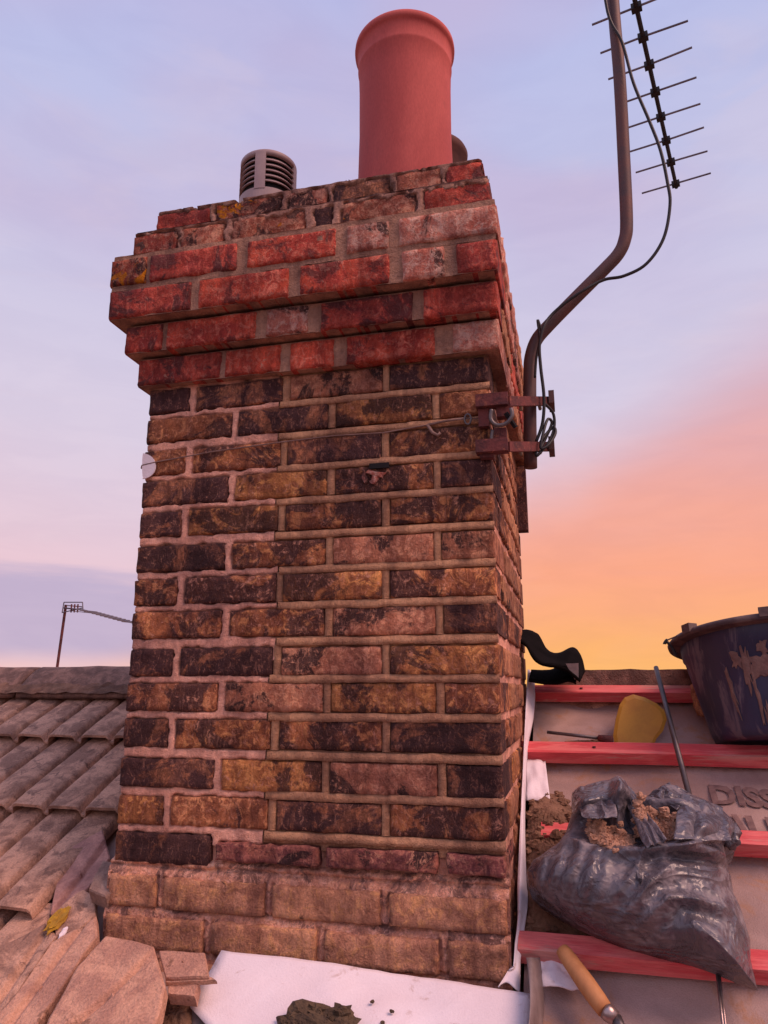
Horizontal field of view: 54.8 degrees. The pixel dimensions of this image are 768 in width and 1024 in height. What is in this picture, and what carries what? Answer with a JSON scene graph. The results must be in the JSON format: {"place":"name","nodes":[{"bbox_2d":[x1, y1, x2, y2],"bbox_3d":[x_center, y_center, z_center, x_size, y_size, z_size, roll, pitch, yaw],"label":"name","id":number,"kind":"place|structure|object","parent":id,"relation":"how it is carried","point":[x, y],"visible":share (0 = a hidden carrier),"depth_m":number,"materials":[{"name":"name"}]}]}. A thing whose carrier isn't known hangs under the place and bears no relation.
{"place":"outdoors","nodes":[
{"label":"outdoors","id":0,"kind":"place"},
{"bbox_2d":[0,0,767,684],"label":"sky","id":1,"kind":"structure","parent":0,"point":[648,516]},
{"label":"ground","id":2,"kind":"structure","parent":0,"visible":0},
{"bbox_3d":[0.544,4.074,1.276,8.200,7.063,5.929,-3,-14,14],"label":"terraced house","id":3,"kind":"object","parent":2,"relation":"on","visible":0},
{"bbox_2d":[0,666,767,1023],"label":"roof","id":4,"kind":"structure","parent":3,"relation":"on","point":[62,746],"depth_m":1.78,"materials":[{"name":"tile"}]},
{"bbox_2d":[0,923,57,1011],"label":"broken tile","id":5,"kind":"object","parent":4,"relation":"on","point":[21,957],"visible":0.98,"depth_m":1.39,"materials":[{"name":"tile"}]},
{"bbox_2d":[0,917,99,1023],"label":"broken tile","id":6,"kind":"object","parent":4,"relation":"on","point":[36,998],"visible":0.98,"depth_m":1.32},
{"bbox_2d":[58,927,67,937],"bbox_3d":[-0.613,0.805,1.419,0.011,0.017,0.024,-3,-14,13],"label":"bird dropping","id":7,"kind":"object","parent":6,"relation":"on","point":[63,932],"visible":1,"depth_m":1.42,"materials":[{"name":"white"}]},
{"bbox_2d":[55,890,97,936],"bbox_3d":[-0.614,0.808,1.477,0.095,0.077,0.097,-10,-17,37],"label":"broken tile","id":8,"kind":"object","parent":4,"relation":"on","point":[83,912],"visible":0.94,"depth_m":1.48,"materials":[{"name":"tile"}]},
{"bbox_2d":[43,906,70,934],"bbox_3d":[-0.642,0.804,1.458,0.034,0.038,0.064,-3,-14,14],"label":"lichen patch","id":9,"kind":"object","parent":8,"relation":"on","point":[57,920],"visible":1,"depth_m":1.45,"materials":[{"name":"yellow plant"}]},
{"bbox_2d":[51,830,110,915],"bbox_3d":[-0.653,0.789,1.616,0.106,0.140,0.223,4,-14,-15],"label":"broken tile","id":10,"kind":"object","parent":4,"relation":"on","point":[81,872],"visible":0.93,"depth_m":1.62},
{"bbox_2d":[56,602,131,666],"bbox_3d":[-2.148,1.745,5.239,1.085,2.276,0.196,-11,-17,38],"label":"tv aerial","id":11,"kind":"object","parent":4,"relation":"on","point":[64,607],"visible":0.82,"depth_m":5.67,"materials":[{"name":"grey metal"}]},
{"bbox_2d":[47,936,167,1023],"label":"broken tile","id":12,"kind":"object","parent":4,"relation":"on","point":[113,980],"visible":1,"depth_m":1.24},
{"bbox_2d":[163,996,191,1023],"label":"mortar rubble","id":13,"kind":"object","parent":4,"relation":"on","point":[178,1014],"visible":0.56,"depth_m":1.26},
{"bbox_2d":[159,951,216,1006],"bbox_3d":[-0.343,0.804,1.278,0.127,0.069,0.061,-3,-14,14],"label":"broken tile","id":14,"kind":"object","parent":13,"relation":"on","point":[186,974],"visible":1,"depth_m":1.26,"materials":[{"name":"tile"}]},
{"bbox_2d":[103,159,528,991],"bbox_3d":[-0.091,0.223,1.911,0.911,2.050,0.951,-3,-14,14],"label":"chimney stack","id":15,"kind":"object","parent":4,"relation":"on","point":[323,737],"visible":0.94,"depth_m":1.52,"materials":[{"name":"brick"}]},
{"bbox_2d":[89,861,112,908],"bbox_3d":[-0.556,0.762,1.514,0.098,0.073,0.100,-3,-14,14],"label":"mortar fillet","id":16,"kind":"object","parent":15,"relation":"attached to","point":[99,893],"visible":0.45,"depth_m":1.49,"materials":[{"name":"grey concrete"}]},
{"bbox_2d":[142,453,155,478],"bbox_3d":[-0.532,-0.105,1.677,0.035,0.061,0.003,-3,-14,13],"label":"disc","id":17,"kind":"object","parent":15,"relation":"attached to","point":[148,470],"visible":1,"depth_m":1.68,"materials":[{"name":"white plastic"}]},
{"bbox_2d":[239,149,296,202],"bbox_3d":[-0.348,-0.850,2.198,0.169,0.409,0.169,-3,-14,14],"label":"vent cowl","id":18,"kind":"object","parent":15,"relation":"on","point":[265,171],"visible":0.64,"depth_m":2.16,"materials":[{"name":"paint"}]},
{"bbox_2d":[141,417,477,468],"bbox_3d":[-0.054,-0.169,2.021,0.838,0.283,0.865,-3,-14,14],"label":"lashing wire","id":19,"kind":"object","parent":15,"relation":"attached to","point":[428,425],"visible":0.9,"depth_m":1.57,"materials":[{"name":"grey metal"}]},
{"bbox_2d":[355,9,454,178],"bbox_3d":[0.062,-1.026,2.134,0.297,0.722,0.296,-3,-14,14],"label":"chimney pot","id":20,"kind":"object","parent":15,"relation":"on","point":[404,58],"visible":0.71,"depth_m":2.05,"materials":[{"name":"ceramic"}]},
{"bbox_2d":[451,134,467,162],"bbox_3d":[0.163,-0.891,2.378,0.226,0.592,0.226,-3,-14,14],"label":"chimney pot","id":21,"kind":"object","parent":15,"relation":"on","point":[459,152],"visible":0.12,"depth_m":2.37,"materials":[{"name":"brown ceramic"}]},
{"bbox_2d":[464,390,554,459],"bbox_3d":[0.282,-0.181,1.567,0.100,0.184,0.257,-12,-18,41],"label":"mast bracket","id":22,"kind":"object","parent":15,"relation":"attached to","point":[501,403],"visible":0.96,"depth_m":1.49,"materials":[{"name":"metal"}]},
{"bbox_2d":[523,0,632,469],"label":"antenna mast","id":23,"kind":"object","parent":22,"relation":"attached to","point":[608,264],"visible":0.91,"depth_m":1.65,"materials":[{"name":"metal"}]},
{"bbox_2d":[534,0,671,456],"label":"coax cable","id":24,"kind":"object","parent":23,"relation":"attached to","point":[543,425],"visible":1,"depth_m":1.62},
{"bbox_2d":[592,0,710,193],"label":"tv aerial","id":25,"kind":"object","parent":23,"relation":"attached to","point":[643,38],"visible":0.93,"depth_m":2.54,"materials":[{"name":"metal"}]},
{"bbox_2d":[190,950,529,1023],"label":"membrane sheet","id":26,"kind":"object","parent":4,"relation":"on","point":[247,988],"visible":0.94,"depth_m":1.25,"materials":[{"name":"white plastic"}]},
{"bbox_2d":[276,999,360,1023],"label":"wet mortar","id":27,"kind":"object","parent":26,"relation":"on","point":[301,1011],"visible":1,"depth_m":1.19,"materials":[{"name":"concrete"}]},
{"bbox_2d":[498,669,534,991],"bbox_3d":[0.326,0.630,1.700,0.038,0.544,0.886,-4,-14,15],"label":"membrane strip","id":28,"kind":"object","parent":4,"relation":"on","point":[512,977],"visible":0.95,"depth_m":1.47,"materials":[{"name":"white plastic"}]},
{"bbox_2d":[526,957,543,1023],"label":"lead flap","id":29,"kind":"object","parent":4,"relation":"on","point":[536,987],"visible":1,"depth_m":1.20,"materials":[{"name":"grey metal"}]},
{"bbox_2d":[526,759,549,800],"bbox_3d":[0.363,0.637,1.759,0.054,0.084,0.140,-2,-14,10],"label":"membrane scrap","id":30,"kind":"object","parent":4,"relation":"on","point":[537,787],"visible":0.91,"depth_m":1.75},
{"bbox_2d":[521,629,584,684],"bbox_3d":[0.458,0.400,2.058,0.191,0.157,0.166,-3,-14,14],"label":"curled flashing","id":31,"kind":"object","parent":4,"relation":"on","point":[566,665],"visible":0.94,"depth_m":2.03,"materials":[{"name":"black rubber"}]},
{"bbox_2d":[525,790,590,935],"bbox_3d":[0.354,0.720,1.539,0.144,0.228,0.364,-3,-14,14],"label":"mortar rubble","id":32,"kind":"object","parent":4,"relation":"on","point":[556,807],"visible":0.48,"depth_m":1.55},
{"bbox_2d":[541,960,578,990],"bbox_3d":[0.302,0.788,1.263,0.079,0.035,0.050,-3,-14,14],"label":"membrane scrap","id":33,"kind":"object","parent":4,"relation":"on","point":[555,974],"visible":0.75,"depth_m":1.26,"materials":[{"name":"white plastic"}]},
{"bbox_2d":[547,731,612,741],"bbox_3d":[0.497,0.575,1.892,0.167,0.029,0.022,-7,-15,26],"label":"chisel","id":34,"kind":"object","parent":4,"relation":"on","point":[604,738],"visible":0.91,"depth_m":1.88,"materials":[{"name":"grey metal"}]},
{"bbox_2d":[565,739,598,741],"bbox_3d":[0.518,0.599,1.878,0.117,0.052,0.056,-2,-13,8],"label":"mortar rubble","id":35,"kind":"object","parent":4,"relation":"on","point":[594,740],"visible":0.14,"depth_m":1.89,"materials":[{"name":"brown concrete"}]},
{"bbox_2d":[557,944,624,1023],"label":"trowel","id":36,"kind":"object","parent":4,"relation":"on","point":[595,996],"visible":1,"depth_m":1.20,"materials":[{"name":"brown wood"}]},
{"bbox_2d":[613,694,666,742],"bbox_3d":[0.664,0.543,1.931,0.136,0.130,0.068,-3,-14,14],"label":"plastic scraper","id":37,"kind":"object","parent":4,"relation":"on","point":[639,719],"visible":0.85,"depth_m":1.92,"materials":[{"name":"yellow plastic"}]},
{"bbox_2d":[526,776,757,990],"bbox_3d":[0.454,0.644,1.341,0.390,0.303,0.319,-3,-14,14],"label":"rubble sack","id":38,"kind":"object","parent":4,"relation":"on","point":[650,892],"visible":0.94,"depth_m":1.25,"materials":[{"name":"black plastic"}]},
{"bbox_2d":[584,791,676,853],"bbox_3d":[0.451,0.552,1.323,0.179,0.096,0.089,0,-13,1],"label":"rubble","id":39,"kind":"object","parent":38,"relation":"in","point":[599,832],"visible":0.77,"depth_m":1.33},
{"bbox_2d":[654,666,691,793],"bbox_3d":[0.689,0.510,1.779,0.012,0.286,0.346,-3,-14,12],"label":"steel rod","id":40,"kind":"object","parent":4,"relation":"on","point":[673,736],"visible":0.81,"depth_m":1.75,"materials":[{"name":"metal"}]},
{"bbox_2d":[690,684,703,716],"bbox_3d":[0.827,0.482,1.930,0.045,0.103,0.047,10,-16,-35],"label":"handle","id":41,"kind":"object","parent":4,"relation":"on","point":[697,707],"visible":0.31,"depth_m":1.92,"materials":[{"name":"wood"}]},
{"bbox_2d":[663,606,767,744],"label":"builders tub","id":42,"kind":"object","parent":4,"relation":"on","point":[725,661],"visible":1,"depth_m":1.74,"materials":[{"name":"black plastic"}]},
{"bbox_2d":[715,973,726,1023],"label":"steel rod","id":43,"kind":"object","parent":4,"relation":"on","point":[721,999],"visible":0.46,"depth_m":1.15,"materials":[{"name":"grey metal"}]}
]}

